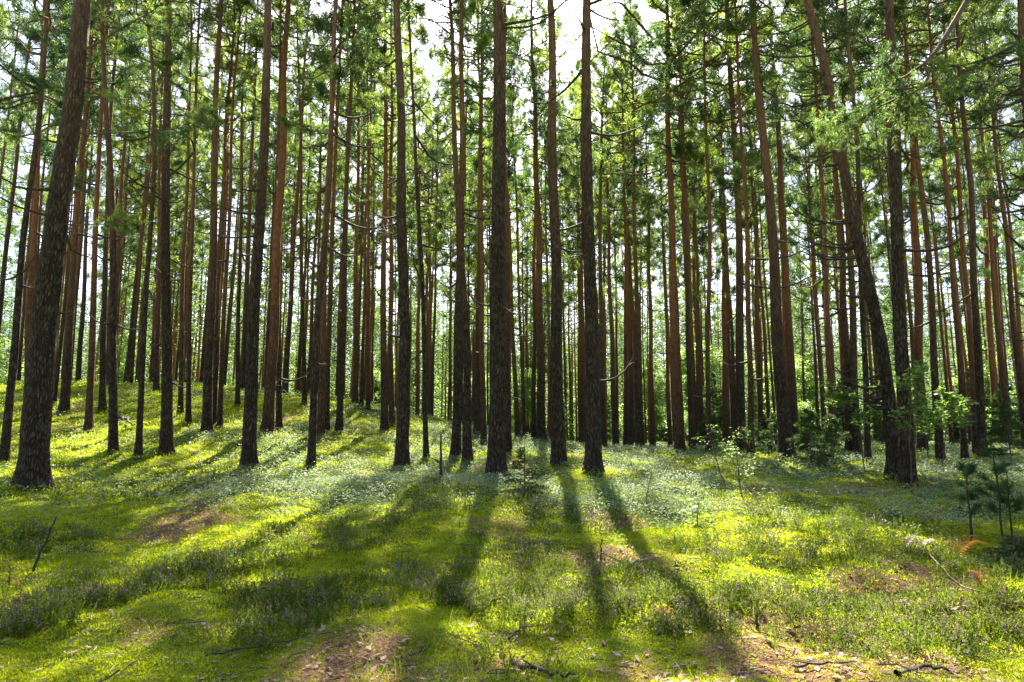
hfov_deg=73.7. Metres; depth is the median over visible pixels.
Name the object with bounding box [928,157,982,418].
pine tree
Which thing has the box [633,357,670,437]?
leafy bush
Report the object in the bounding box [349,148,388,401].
pine tree
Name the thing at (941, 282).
pine tree
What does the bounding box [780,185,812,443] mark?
pine tree
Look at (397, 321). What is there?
pine tree
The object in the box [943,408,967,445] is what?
young spruce
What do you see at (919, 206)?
pine tree
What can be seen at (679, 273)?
pine tree
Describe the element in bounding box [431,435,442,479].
bare twig
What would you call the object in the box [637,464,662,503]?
leafy sapling
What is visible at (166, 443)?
pine tree
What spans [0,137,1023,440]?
distant wood
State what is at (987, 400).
young spruce
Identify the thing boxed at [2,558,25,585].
red plant
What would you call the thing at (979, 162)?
pine tree
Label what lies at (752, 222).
pine tree
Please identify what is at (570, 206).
pine tree
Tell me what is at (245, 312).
pine tree
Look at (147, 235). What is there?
pine tree
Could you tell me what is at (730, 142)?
pine tree
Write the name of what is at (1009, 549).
young spruce
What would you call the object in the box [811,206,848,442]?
pine tree
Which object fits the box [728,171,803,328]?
pine tree
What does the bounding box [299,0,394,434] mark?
pine tree
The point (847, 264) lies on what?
pine tree
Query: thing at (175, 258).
pine tree
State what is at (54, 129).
pine tree
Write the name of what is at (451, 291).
pine tree
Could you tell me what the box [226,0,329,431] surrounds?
pine tree
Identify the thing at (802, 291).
pine tree
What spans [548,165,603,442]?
pine tree
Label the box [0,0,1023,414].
sky
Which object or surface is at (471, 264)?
pine tree
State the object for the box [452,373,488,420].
leafy bush
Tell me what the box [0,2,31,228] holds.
pine tree
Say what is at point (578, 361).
pine tree
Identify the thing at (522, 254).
pine tree
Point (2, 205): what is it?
pine tree
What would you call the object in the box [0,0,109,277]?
pine tree
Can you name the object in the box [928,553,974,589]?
fallen branch
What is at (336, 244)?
pine tree
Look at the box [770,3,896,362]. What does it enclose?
pine tree
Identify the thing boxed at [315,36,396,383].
pine tree
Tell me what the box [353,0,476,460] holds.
pine tree
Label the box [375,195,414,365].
pine tree
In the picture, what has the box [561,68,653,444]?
pine tree
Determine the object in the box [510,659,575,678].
fallen branch
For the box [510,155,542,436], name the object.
pine tree
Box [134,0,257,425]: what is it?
pine tree
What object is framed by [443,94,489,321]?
pine tree
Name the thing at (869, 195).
pine tree
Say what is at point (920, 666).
fallen branch
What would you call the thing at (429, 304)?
pine tree
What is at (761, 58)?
pine tree
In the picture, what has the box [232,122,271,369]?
pine tree
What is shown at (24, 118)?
pine tree
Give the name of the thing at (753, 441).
leafy sapling
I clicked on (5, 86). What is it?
pine tree
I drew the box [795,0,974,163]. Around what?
pine branch
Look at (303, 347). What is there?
pine tree
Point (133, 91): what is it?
pine tree
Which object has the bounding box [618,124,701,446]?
pine tree
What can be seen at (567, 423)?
young spruce
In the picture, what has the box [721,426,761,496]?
leafy sapling
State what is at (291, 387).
undergrowth
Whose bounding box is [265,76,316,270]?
pine tree
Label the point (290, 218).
pine tree
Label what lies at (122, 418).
fallen branch
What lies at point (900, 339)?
pine tree
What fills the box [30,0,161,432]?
pine tree
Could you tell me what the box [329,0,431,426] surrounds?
pine tree
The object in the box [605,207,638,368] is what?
pine tree
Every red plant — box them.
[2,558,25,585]
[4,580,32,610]
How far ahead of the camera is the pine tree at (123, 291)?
60.49 m
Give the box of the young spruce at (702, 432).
[694,415,728,450]
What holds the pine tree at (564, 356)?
on the ground at (424, 638)
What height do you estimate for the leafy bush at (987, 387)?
9.519 m
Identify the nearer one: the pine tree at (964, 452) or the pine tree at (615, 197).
the pine tree at (964, 452)
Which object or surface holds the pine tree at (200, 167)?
on the ground at (424, 638)
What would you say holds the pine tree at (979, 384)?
on the ground at (424, 638)
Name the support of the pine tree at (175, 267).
on the ground at (424, 638)
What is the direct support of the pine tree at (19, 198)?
on the ground at (424, 638)
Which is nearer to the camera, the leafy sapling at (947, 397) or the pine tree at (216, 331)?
the leafy sapling at (947, 397)
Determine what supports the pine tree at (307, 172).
on the ground at (424, 638)
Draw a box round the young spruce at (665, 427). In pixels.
[660,409,671,439]
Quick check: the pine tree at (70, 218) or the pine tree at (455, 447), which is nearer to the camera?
the pine tree at (455, 447)
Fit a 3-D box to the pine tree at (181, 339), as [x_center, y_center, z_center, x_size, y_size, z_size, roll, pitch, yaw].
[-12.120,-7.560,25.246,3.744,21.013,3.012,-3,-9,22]
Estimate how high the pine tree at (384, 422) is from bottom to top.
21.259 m
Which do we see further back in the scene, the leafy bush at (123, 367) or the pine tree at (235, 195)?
the leafy bush at (123, 367)
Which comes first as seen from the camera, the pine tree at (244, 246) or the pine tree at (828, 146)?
the pine tree at (828, 146)
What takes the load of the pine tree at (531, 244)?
on the ground at (424, 638)
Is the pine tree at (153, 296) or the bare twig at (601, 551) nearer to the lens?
the bare twig at (601, 551)
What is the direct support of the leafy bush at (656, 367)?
on the ground at (424, 638)
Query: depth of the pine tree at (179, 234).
56.52 m
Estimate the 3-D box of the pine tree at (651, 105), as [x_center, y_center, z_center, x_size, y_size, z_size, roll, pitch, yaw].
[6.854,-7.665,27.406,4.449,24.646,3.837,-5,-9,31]
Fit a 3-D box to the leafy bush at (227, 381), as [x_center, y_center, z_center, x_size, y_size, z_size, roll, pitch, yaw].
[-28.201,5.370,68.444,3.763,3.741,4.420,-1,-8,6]
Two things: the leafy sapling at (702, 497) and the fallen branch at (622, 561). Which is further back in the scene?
the leafy sapling at (702, 497)
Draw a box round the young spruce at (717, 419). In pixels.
[687,369,730,443]
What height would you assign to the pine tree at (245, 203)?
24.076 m
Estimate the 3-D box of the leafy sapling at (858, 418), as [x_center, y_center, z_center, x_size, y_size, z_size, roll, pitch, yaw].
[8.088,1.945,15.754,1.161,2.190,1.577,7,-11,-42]
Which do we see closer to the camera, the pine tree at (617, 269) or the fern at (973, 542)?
the fern at (973, 542)
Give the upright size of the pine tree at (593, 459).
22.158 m
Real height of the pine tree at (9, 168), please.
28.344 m
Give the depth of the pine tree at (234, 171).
37.59 m
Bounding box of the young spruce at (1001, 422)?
[973,402,1023,458]
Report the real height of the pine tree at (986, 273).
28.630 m
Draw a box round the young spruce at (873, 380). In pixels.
[861,378,884,441]
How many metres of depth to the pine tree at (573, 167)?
39.63 m
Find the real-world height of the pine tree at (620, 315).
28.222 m
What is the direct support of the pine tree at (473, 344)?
on the ground at (424, 638)
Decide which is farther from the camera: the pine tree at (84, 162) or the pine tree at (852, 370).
the pine tree at (84, 162)
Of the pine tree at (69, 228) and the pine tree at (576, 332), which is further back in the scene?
the pine tree at (576, 332)
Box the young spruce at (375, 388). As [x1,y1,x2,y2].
[373,385,380,403]
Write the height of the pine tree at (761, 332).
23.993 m
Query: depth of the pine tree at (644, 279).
66.15 m
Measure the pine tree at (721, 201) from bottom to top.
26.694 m
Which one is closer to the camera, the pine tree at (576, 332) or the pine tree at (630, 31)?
the pine tree at (630, 31)
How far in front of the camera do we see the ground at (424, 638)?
7.90 m
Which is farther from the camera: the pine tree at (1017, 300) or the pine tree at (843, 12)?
the pine tree at (1017, 300)
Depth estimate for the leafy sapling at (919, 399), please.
12.87 m
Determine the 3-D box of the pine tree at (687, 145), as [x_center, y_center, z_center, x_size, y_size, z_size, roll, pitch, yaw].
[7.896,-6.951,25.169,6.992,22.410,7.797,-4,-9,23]
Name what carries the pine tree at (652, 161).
on the ground at (424, 638)
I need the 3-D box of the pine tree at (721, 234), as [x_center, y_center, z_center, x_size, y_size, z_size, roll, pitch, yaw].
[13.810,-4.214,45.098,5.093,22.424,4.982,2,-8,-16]
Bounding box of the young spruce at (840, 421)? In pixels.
[827,378,863,443]
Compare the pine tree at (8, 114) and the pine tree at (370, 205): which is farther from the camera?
the pine tree at (370, 205)
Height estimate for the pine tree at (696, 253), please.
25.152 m
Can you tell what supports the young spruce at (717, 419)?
on the ground at (424, 638)
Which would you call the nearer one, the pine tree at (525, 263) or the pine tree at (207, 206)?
the pine tree at (207, 206)
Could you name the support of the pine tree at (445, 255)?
on the ground at (424, 638)
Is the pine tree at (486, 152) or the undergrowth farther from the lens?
the undergrowth
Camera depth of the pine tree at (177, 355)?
60.18 m
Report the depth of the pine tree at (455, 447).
20.25 m
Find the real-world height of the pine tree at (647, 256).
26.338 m
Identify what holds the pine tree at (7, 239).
on the ground at (424, 638)
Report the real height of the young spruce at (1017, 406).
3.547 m
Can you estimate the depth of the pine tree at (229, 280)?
64.17 m
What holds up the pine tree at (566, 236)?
on the ground at (424, 638)
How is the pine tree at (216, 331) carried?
on the ground at (424, 638)
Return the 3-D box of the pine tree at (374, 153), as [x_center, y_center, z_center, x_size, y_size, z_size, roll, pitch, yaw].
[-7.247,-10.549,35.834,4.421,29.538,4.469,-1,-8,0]
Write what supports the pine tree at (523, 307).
on the ground at (424, 638)
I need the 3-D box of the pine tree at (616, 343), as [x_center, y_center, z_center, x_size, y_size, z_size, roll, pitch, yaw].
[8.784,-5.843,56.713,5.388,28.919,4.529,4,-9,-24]
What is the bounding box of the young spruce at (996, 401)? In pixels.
[986,376,1019,444]
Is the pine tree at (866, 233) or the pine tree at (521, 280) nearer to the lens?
the pine tree at (866, 233)
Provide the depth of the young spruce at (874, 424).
43.09 m
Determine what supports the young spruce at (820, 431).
on the ground at (424, 638)
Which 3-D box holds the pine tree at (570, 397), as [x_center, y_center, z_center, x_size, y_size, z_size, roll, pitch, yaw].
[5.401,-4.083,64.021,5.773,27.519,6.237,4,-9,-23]
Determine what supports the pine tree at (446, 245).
on the ground at (424, 638)
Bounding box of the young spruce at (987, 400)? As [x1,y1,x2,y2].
[955,368,997,444]
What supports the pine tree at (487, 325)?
on the ground at (424, 638)
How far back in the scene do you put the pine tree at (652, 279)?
60.22 m
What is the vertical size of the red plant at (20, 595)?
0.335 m
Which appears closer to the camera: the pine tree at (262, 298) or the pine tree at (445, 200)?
the pine tree at (445, 200)
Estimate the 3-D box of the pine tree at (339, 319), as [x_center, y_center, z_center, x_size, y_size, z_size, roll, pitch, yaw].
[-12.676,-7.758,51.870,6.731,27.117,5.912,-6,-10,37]
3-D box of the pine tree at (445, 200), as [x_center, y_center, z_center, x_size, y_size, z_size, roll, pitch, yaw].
[-5.126,-6.419,38.795,7.459,22.749,6.347,-3,-9,19]
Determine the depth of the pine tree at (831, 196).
45.99 m
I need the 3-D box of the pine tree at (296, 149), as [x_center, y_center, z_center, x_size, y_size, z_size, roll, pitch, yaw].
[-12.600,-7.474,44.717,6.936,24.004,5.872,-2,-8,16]
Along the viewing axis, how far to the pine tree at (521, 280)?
66.45 m
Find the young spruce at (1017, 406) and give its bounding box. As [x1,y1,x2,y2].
[1013,400,1018,439]
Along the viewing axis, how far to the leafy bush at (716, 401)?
65.34 m
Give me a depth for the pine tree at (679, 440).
25.48 m
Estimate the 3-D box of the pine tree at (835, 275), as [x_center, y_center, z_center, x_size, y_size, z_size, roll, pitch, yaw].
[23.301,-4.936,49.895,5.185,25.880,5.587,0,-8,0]
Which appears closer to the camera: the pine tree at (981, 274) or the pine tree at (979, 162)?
the pine tree at (979, 162)
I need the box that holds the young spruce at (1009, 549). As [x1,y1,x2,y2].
[978,534,1023,569]
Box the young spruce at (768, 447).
[755,410,796,454]
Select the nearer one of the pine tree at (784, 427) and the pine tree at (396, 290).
the pine tree at (784, 427)
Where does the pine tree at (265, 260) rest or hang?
on the ground at (424, 638)
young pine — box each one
[950,460,987,536]
[972,437,1019,541]
[987,461,1023,536]
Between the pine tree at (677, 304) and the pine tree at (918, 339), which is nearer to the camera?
the pine tree at (918, 339)
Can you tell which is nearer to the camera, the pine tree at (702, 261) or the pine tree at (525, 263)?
the pine tree at (702, 261)
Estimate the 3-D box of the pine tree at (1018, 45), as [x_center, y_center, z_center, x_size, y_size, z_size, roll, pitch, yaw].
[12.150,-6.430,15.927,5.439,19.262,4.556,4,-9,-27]
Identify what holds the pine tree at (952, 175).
on the ground at (424, 638)
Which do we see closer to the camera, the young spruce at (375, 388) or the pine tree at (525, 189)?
the pine tree at (525, 189)
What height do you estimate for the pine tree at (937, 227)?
28.924 m
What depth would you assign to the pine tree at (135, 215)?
58.80 m
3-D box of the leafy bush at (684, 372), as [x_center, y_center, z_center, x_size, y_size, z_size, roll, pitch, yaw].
[16.733,4.513,61.554,5.495,9.518,6.682,-8,-11,44]
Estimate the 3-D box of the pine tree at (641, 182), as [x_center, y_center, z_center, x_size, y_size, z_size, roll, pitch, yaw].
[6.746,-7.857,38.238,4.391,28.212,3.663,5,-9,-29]
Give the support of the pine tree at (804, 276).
on the ground at (424, 638)
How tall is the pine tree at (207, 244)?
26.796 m
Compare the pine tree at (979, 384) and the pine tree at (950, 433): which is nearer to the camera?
the pine tree at (979, 384)
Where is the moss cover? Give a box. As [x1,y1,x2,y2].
[0,379,1023,681]
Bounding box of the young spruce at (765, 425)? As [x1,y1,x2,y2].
[755,417,772,440]
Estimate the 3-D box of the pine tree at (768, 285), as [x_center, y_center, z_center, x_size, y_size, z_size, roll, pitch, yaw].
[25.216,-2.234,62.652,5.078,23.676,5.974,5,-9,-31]
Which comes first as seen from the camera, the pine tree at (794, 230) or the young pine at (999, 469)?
the young pine at (999, 469)
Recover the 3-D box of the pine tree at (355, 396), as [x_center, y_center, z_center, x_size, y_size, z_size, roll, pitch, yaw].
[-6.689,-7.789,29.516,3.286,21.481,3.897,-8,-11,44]
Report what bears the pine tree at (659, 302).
on the ground at (424, 638)
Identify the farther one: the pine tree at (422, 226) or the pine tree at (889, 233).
the pine tree at (422, 226)
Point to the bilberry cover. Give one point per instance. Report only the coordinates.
(691, 472)
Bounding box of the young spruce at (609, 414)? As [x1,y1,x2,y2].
[607,400,622,440]
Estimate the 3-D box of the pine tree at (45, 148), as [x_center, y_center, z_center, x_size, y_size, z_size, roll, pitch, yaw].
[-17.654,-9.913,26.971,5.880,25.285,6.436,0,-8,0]
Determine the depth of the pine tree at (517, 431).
30.76 m
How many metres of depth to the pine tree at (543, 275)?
68.61 m
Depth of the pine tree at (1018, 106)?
31.96 m
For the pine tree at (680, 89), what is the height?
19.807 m
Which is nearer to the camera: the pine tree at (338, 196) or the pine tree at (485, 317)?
the pine tree at (338, 196)
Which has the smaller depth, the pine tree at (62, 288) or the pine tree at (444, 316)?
the pine tree at (62, 288)
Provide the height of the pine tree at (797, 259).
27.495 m
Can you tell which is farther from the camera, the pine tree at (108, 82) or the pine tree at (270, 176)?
the pine tree at (270, 176)
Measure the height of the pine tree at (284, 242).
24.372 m
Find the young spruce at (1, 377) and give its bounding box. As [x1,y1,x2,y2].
[0,349,7,381]
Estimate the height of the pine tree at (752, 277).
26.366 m
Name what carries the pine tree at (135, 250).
on the ground at (424, 638)
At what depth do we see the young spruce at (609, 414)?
69.63 m
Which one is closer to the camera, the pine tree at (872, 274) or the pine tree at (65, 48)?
the pine tree at (65, 48)
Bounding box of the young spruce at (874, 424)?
[862,401,884,442]
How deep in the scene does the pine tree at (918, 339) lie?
25.46 m
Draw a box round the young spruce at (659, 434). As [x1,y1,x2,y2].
[655,414,666,441]
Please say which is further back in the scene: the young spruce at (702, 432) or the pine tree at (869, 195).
the pine tree at (869, 195)
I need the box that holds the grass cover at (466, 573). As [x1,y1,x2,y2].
[0,413,1023,681]
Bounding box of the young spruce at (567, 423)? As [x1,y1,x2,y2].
[564,401,575,440]
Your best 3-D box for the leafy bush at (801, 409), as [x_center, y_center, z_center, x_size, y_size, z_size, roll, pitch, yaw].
[24.060,6.784,56.905,4.049,4.026,4.757,4,-9,-27]
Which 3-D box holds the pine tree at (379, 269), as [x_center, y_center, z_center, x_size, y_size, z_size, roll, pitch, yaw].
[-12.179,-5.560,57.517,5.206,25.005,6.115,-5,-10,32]
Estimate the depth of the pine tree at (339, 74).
17.57 m
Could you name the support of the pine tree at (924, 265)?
on the ground at (424, 638)
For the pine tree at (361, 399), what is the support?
on the ground at (424, 638)
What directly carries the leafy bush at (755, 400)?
on the ground at (424, 638)
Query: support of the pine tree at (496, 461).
on the ground at (424, 638)
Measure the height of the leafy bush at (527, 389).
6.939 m
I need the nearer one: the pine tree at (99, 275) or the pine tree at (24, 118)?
the pine tree at (24, 118)
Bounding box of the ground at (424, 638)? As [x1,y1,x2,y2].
[0,380,1023,681]
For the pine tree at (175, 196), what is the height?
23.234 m
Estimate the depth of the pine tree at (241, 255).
26.04 m
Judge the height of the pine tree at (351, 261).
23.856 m
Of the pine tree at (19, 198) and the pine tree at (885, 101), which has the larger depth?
the pine tree at (19, 198)
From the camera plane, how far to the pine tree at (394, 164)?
46.25 m
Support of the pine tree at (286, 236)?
on the ground at (424, 638)
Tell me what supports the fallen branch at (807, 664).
on the ground at (424, 638)
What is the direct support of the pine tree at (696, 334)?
on the ground at (424, 638)
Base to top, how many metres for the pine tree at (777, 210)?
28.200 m
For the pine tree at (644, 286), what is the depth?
57.66 m
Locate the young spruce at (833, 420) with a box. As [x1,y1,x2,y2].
[811,414,852,462]
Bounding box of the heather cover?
[0,450,1023,681]
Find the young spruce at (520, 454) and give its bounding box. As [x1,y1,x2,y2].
[495,445,550,495]
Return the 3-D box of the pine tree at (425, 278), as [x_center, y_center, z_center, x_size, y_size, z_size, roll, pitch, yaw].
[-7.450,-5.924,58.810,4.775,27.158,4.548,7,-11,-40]
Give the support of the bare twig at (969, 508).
on the ground at (424, 638)
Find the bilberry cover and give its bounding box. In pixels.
[0,378,1023,583]
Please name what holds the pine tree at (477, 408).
on the ground at (424, 638)
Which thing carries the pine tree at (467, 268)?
on the ground at (424, 638)
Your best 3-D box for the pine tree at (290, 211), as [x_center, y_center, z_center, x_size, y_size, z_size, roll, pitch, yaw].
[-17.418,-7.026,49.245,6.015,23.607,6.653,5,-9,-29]
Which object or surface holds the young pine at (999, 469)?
on the ground at (424, 638)
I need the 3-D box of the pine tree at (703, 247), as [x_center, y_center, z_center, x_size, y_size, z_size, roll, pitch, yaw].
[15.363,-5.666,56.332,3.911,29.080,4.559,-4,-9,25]
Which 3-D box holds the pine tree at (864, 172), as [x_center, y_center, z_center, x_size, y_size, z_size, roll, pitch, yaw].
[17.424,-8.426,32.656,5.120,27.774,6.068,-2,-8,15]
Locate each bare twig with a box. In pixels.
[32,514,56,571]
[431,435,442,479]
[599,539,602,562]
[755,613,758,629]
[966,471,989,540]
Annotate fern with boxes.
[656,605,673,617]
[872,582,896,594]
[902,535,921,550]
[920,538,936,547]
[945,540,988,558]
[953,535,980,551]
[965,567,986,584]
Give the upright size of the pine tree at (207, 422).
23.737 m
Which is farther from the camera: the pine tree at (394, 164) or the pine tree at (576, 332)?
the pine tree at (576, 332)
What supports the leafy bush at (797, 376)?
on the ground at (424, 638)
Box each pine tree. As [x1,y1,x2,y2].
[0,0,68,188]
[0,0,68,335]
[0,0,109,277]
[0,0,113,464]
[0,0,142,378]
[0,0,146,403]
[0,0,226,491]
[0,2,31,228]
[0,25,17,113]
[0,73,67,380]
[0,75,54,301]
[0,82,52,240]
[0,118,26,205]
[8,0,122,313]
[12,0,148,414]
[19,134,104,377]
[24,71,103,367]
[28,59,66,225]
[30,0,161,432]
[39,17,125,378]
[40,3,132,247]
[40,126,104,313]
[47,7,135,381]
[50,5,100,100]
[57,35,143,381]
[60,0,174,412]
[83,137,156,300]
[86,0,175,385]
[87,0,149,455]
[87,67,190,346]
[91,0,211,391]
[93,26,148,379]
[93,48,174,343]
[97,145,146,297]
[100,0,245,455]
[102,151,175,380]
[105,119,201,381]
[111,0,210,458]
[113,87,179,381]
[116,3,204,382]
[116,108,218,381]
[118,8,221,380]
[121,182,182,369]
[123,4,213,382]
[128,139,180,253]
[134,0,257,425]
[135,6,197,381]
[143,90,222,256]
[144,0,233,414]
[148,89,234,330]
[151,151,202,303]
[154,0,282,428]
[170,94,221,381]
[170,142,220,382]
[171,0,276,382]
[176,32,260,371]
[181,0,282,424]
[181,3,293,280]
[183,0,246,434]
[186,0,283,469]
[193,130,251,300]
[193,158,253,276]
[200,56,289,381]
[203,77,276,384]
[213,0,285,406]
[214,0,295,388]
[217,152,286,265]
[219,82,292,234]
[223,0,349,387]
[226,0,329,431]
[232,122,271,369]
[233,95,315,389]
[237,171,286,389]
[238,182,297,325]
[244,0,360,404]
[247,0,368,433]
[252,0,376,395]
[252,133,340,377]
[254,58,326,391]
[256,68,352,393]
[263,0,421,437]
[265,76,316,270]
[267,131,317,390]
[269,69,366,383]
[271,142,316,266]
[275,0,408,469]
[282,118,343,346]
[288,35,362,394]
[290,178,328,394]
[294,0,416,431]
[296,161,349,289]
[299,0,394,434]
[303,82,388,396]
[304,148,375,333]
[305,164,350,263]
[308,149,360,308]
[310,0,409,403]
[310,2,383,398]
[313,53,407,401]
[313,179,358,306]
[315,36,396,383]
[324,117,394,400]
[328,2,424,409]
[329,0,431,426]
[333,79,408,398]
[335,0,406,405]
[336,0,406,403]
[336,149,396,367]
[340,0,440,432]
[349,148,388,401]
[349,165,381,317]
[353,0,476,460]
[356,18,431,405]
[359,105,425,407]
[361,42,492,415]
[372,0,411,470]
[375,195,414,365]
[375,219,416,400]
[376,35,431,393]
[377,149,431,301]
[379,64,466,416]
[379,105,473,416]
[385,0,524,459]
[388,133,431,280]
[388,195,443,377]
[393,124,449,409]
[396,164,446,416]
[400,0,509,463]
[407,130,476,420]
[407,135,455,415]
[408,129,442,415]
[409,73,485,420]
[415,0,509,422]
[425,136,488,327]
[430,0,538,434]
[431,195,467,420]
[440,89,491,421]
[440,218,488,352]
[441,182,486,319]
[442,0,521,447]
[442,92,531,402]
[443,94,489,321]
[446,181,488,376]
[448,176,488,424]
[453,0,565,456]
[457,114,529,288]
[460,0,585,482]
[464,105,548,301]
[465,84,562,432]
[465,155,516,425]
[468,3,548,439]
[473,29,573,438]
[474,221,535,323]
[479,0,595,442]
[487,53,573,439]
[510,0,651,477]
[510,108,583,314]
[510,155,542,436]
[511,180,562,362]
[513,217,550,436]
[516,6,580,439]
[516,109,562,317]
[516,221,565,318]
[519,0,786,452]
[521,96,579,365]
[522,142,576,335]
[524,0,580,467]
[540,84,618,441]
[540,123,615,442]
[541,56,613,444]
[542,133,583,436]
[542,166,583,441]
[546,6,693,446]
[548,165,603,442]
[550,219,583,440]
[560,104,597,365]
[561,23,642,446]
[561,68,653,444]
[574,0,677,449]
[574,86,659,375]
[574,185,641,345]
[593,0,671,445]
[593,127,652,441]
[594,49,664,443]
[594,152,664,286]
[595,139,623,441]
[596,83,661,442]
[596,229,622,393]
[598,45,667,445]
[598,130,664,430]
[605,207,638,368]
[606,82,688,446]
[607,0,735,323]
[612,209,667,442]
[616,206,660,357]
[617,208,676,442]
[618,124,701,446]
[636,0,826,454]
[639,0,816,458]
[640,0,733,444]
[643,0,727,448]
[644,106,742,442]
[644,145,697,442]
[645,0,816,443]
[645,28,728,444]
[650,120,702,436]
[650,215,702,343]
[653,125,715,286]
[654,53,734,446]
[660,181,732,411]
[663,1,766,445]
[666,174,735,335]
[668,182,720,281]
[669,0,820,455]
[674,130,714,407]
[675,0,838,452]
[679,116,771,430]
[689,68,757,434]
[690,169,730,442]
[692,199,735,430]
[697,131,799,381]
[709,30,804,441]
[713,43,792,446]
[716,176,779,384]
[721,0,817,354]
[726,0,825,445]
[726,93,784,442]
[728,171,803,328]
[730,142,799,260]
[732,0,878,463]
[739,0,877,443]
[741,7,886,444]
[743,195,778,424]
[744,211,809,329]
[747,62,810,379]
[754,108,812,310]
[757,0,897,480]
[758,0,899,454]
[762,0,855,451]
[763,129,835,439]
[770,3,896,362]
[773,97,862,345]
[777,0,1010,463]
[778,0,950,456]
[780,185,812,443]
[782,53,848,443]
[786,60,850,440]
[789,178,845,313]
[791,0,1020,459]
[794,139,864,393]
[800,120,889,438]
[800,167,873,307]
[802,151,883,427]
[807,1,903,444]
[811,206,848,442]
[817,0,978,488]
[819,0,960,452]
[823,1,923,302]
[828,121,918,443]
[829,94,904,286]
[829,124,887,391]
[832,0,924,442]
[846,95,935,378]
[847,75,926,250]
[854,0,946,397]
[854,192,890,288]
[857,141,925,326]
[858,0,1020,452]
[861,9,973,444]
[861,25,936,378]
[875,0,1012,460]
[876,137,958,324]
[876,138,938,429]
[882,0,1023,383]
[890,150,979,430]
[898,0,1022,445]
[900,2,997,446]
[906,160,991,337]
[907,76,1010,362]
[908,8,1023,259]
[912,0,1023,444]
[918,5,1018,445]
[920,167,1003,282]
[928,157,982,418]
[934,56,1023,378]
[941,19,1023,438]
[952,0,1021,445]
[957,122,1020,292]
[960,0,1021,117]
[963,105,1023,244]
[973,54,1023,338]
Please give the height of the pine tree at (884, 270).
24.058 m
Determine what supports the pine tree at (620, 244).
on the ground at (424, 638)
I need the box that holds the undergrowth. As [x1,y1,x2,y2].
[0,322,1016,441]
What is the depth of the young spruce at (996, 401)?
40.07 m
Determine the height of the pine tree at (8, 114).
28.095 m
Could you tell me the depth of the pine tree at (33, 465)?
13.63 m
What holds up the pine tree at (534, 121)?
on the ground at (424, 638)
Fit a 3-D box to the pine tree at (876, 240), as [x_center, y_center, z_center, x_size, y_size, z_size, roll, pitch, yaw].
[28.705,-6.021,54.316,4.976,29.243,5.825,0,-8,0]
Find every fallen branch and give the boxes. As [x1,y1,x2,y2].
[118,413,135,425]
[211,608,331,654]
[507,605,534,639]
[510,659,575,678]
[596,550,651,565]
[784,659,857,667]
[893,664,959,674]
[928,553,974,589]
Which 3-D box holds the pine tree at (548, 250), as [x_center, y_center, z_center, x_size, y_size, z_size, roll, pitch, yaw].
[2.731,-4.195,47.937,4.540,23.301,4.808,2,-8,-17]
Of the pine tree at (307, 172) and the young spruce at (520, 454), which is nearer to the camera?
the young spruce at (520, 454)
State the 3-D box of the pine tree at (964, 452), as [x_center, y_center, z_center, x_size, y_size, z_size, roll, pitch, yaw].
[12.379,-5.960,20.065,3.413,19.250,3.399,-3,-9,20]
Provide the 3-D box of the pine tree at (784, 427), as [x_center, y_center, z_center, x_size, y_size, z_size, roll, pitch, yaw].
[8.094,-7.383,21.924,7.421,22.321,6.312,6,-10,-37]
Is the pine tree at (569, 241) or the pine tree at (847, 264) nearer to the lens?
the pine tree at (569, 241)
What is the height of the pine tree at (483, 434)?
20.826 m
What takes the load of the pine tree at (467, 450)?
on the ground at (424, 638)
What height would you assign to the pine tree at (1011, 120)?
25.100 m
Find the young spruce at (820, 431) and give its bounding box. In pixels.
[779,408,843,464]
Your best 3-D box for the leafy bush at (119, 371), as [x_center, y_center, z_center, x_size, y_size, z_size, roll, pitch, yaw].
[-31.220,1.729,54.911,6.081,6.940,4.623,7,-11,-42]
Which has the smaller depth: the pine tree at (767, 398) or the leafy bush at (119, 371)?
the pine tree at (767, 398)
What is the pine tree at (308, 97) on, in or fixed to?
on the ground at (424, 638)
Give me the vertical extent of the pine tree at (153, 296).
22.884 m
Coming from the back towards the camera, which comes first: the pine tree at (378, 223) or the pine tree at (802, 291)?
the pine tree at (378, 223)
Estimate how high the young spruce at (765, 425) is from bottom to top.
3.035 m
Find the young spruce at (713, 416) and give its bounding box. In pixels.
[703,385,721,436]
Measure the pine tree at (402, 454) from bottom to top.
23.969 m
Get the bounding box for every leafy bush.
[0,323,11,375]
[83,326,160,382]
[119,355,146,382]
[218,376,234,385]
[358,367,394,406]
[373,351,394,405]
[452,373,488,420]
[511,342,547,431]
[511,367,536,429]
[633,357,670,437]
[645,365,665,426]
[660,340,721,419]
[684,410,687,435]
[704,383,721,427]
[744,352,776,424]
[763,350,810,413]
[771,398,820,433]
[795,349,826,422]
[796,357,827,427]
[892,365,931,415]
[939,345,1018,431]
[1009,384,1016,408]
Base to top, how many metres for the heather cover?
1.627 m
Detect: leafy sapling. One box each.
[384,437,394,462]
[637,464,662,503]
[680,491,715,525]
[692,424,734,488]
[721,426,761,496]
[745,417,766,475]
[821,379,882,471]
[886,359,945,493]
[913,404,933,459]
[917,386,979,473]
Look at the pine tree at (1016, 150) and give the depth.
41.42 m
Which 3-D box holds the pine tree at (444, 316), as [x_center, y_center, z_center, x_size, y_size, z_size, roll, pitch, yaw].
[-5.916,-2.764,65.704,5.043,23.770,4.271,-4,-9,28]
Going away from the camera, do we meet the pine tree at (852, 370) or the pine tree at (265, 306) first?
the pine tree at (852, 370)
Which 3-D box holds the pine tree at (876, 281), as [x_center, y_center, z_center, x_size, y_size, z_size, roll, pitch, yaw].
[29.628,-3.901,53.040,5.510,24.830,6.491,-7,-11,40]
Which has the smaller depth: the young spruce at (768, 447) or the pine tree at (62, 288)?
the young spruce at (768, 447)

